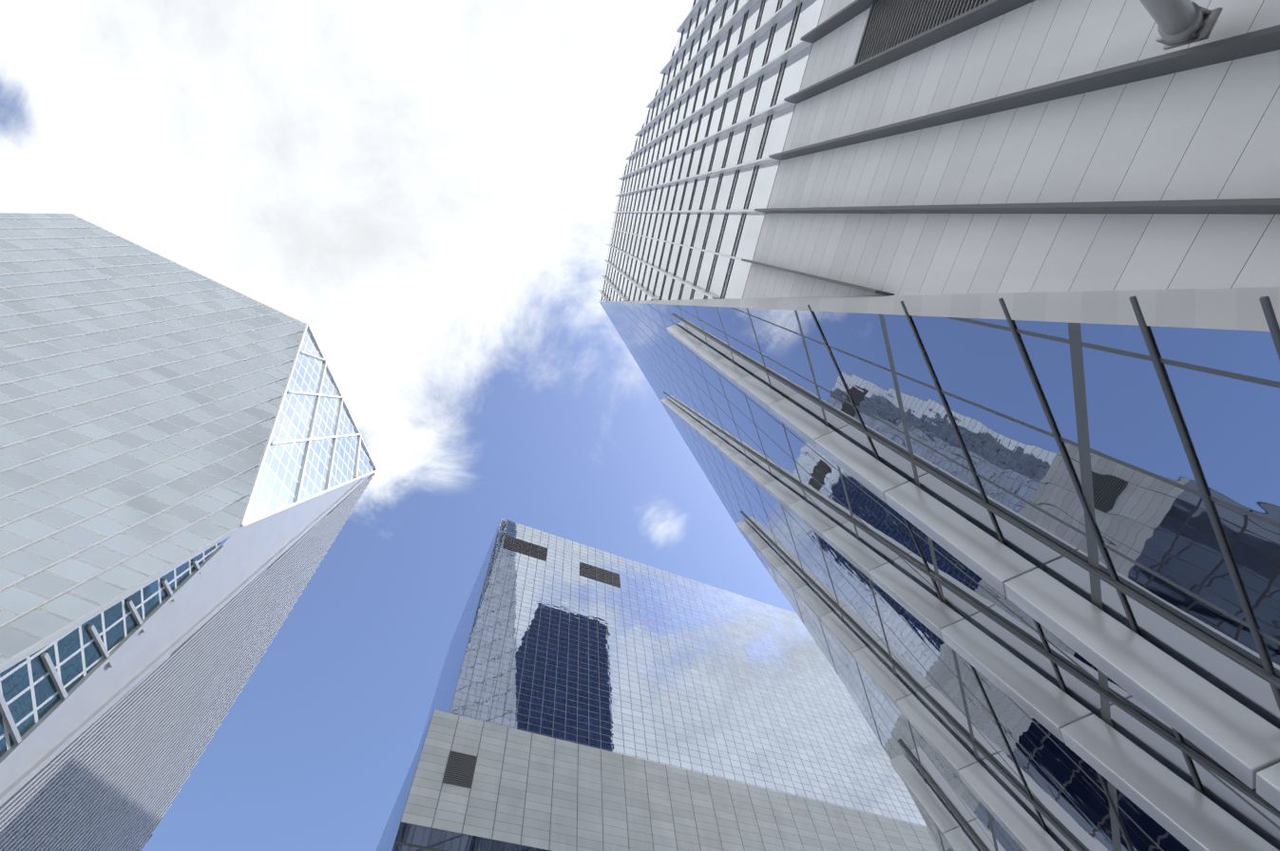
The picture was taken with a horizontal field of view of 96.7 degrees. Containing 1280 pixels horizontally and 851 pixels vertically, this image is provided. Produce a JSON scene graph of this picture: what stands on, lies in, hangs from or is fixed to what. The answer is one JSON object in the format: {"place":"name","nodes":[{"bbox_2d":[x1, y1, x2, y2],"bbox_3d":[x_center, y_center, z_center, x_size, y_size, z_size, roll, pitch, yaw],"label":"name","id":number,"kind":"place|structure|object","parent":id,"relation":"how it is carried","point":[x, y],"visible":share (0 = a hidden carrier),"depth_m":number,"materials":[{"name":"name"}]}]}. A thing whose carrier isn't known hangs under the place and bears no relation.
{"place":"outdoors","nodes":[
{"label":"outdoors","id":0,"kind":"place"},
{"bbox_2d":[0,212,305,663],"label":"cladding","id":1,"kind":"structure","parent":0,"point":[21,634],"depth_m":64.59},
{"bbox_2d":[0,217,303,628],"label":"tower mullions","id":2,"kind":"object","parent":1,"relation":"attached to","point":[80,551],"visible":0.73,"depth_m":67.14,"materials":[{"name":"white metal"}]},
{"bbox_2d":[239,323,377,527],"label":"window","id":3,"kind":"structure","parent":1,"relation":"attached to","point":[315,446],"depth_m":83.57,"materials":[{"name":"white glass"}]},
{"bbox_2d":[0,473,372,806],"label":"soffit","id":4,"kind":"structure","parent":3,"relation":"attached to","point":[63,688],"depth_m":45.86,"materials":[{"name":"white paint"}]},
{"bbox_2d":[0,472,375,850],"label":"wall","id":5,"kind":"structure","parent":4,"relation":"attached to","point":[115,776],"depth_m":51.82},
{"bbox_2d":[0,0,796,850],"label":"sky","id":6,"kind":"structure","parent":0,"point":[430,188],"materials":[{"name":"white"}]},
{"label":"ground","id":7,"kind":"structure","parent":0,"visible":0},
{"bbox_2d":[375,709,939,850],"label":"wall","id":8,"kind":"structure","parent":7,"relation":"on","point":[528,792],"depth_m":43.65,"materials":[{"name":"stone"}]},
{"bbox_2d":[442,750,477,788],"bbox_3d":[-12.882,24.663,40.858,1.998,2.478,0.040,21,-72,-13],"label":"ventilation grille","id":9,"kind":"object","parent":8,"relation":"attached to","point":[460,769],"depth_m":40.79,"materials":[{"name":"grey metal"}]},
{"bbox_2d":[419,517,927,827],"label":"tower","id":10,"kind":"structure","parent":8,"relation":"on","point":[649,663],"depth_m":64.72,"materials":[{"name":"glass"}]},
{"bbox_2d":[502,534,620,588],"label":"ventilation grilles","id":11,"kind":"object","parent":10,"relation":"attached to","point":[539,552],"visible":0.96,"depth_m":76.24,"materials":[{"name":"grey metal"}]},
{"bbox_2d":[598,0,1279,301],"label":"tower wall","id":12,"kind":"structure","parent":7,"relation":"on","point":[1210,132],"depth_m":19.49,"materials":[{"name":"grey concrete"}]},
{"bbox_2d":[597,0,1279,301],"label":"facade fins","id":13,"kind":"structure","parent":12,"relation":"attached to","point":[1251,44],"depth_m":25.93,"materials":[{"name":"grey metal"}]},
{"bbox_2d":[598,301,1279,850],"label":"glass facade","id":14,"kind":"structure","parent":12,"relation":"attached to","point":[1100,389],"depth_m":8.79,"materials":[{"name":"blue glass"}]},
{"bbox_2d":[660,296,1279,850],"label":"mullions","id":15,"kind":"object","parent":14,"relation":"attached to","point":[1234,737],"visible":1,"depth_m":8.90,"materials":[{"name":"metal"}]},
{"bbox_2d":[605,286,1279,331],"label":"fascia","id":16,"kind":"structure","parent":12,"relation":"attached to","point":[1238,309],"depth_m":9.52,"materials":[{"name":"silver metal"}]},
{"bbox_2d":[1139,0,1222,50],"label":"pipe","id":17,"kind":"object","parent":12,"relation":"attached to","point":[1179,23],"depth_m":11.78,"materials":[{"name":"grey metal"}]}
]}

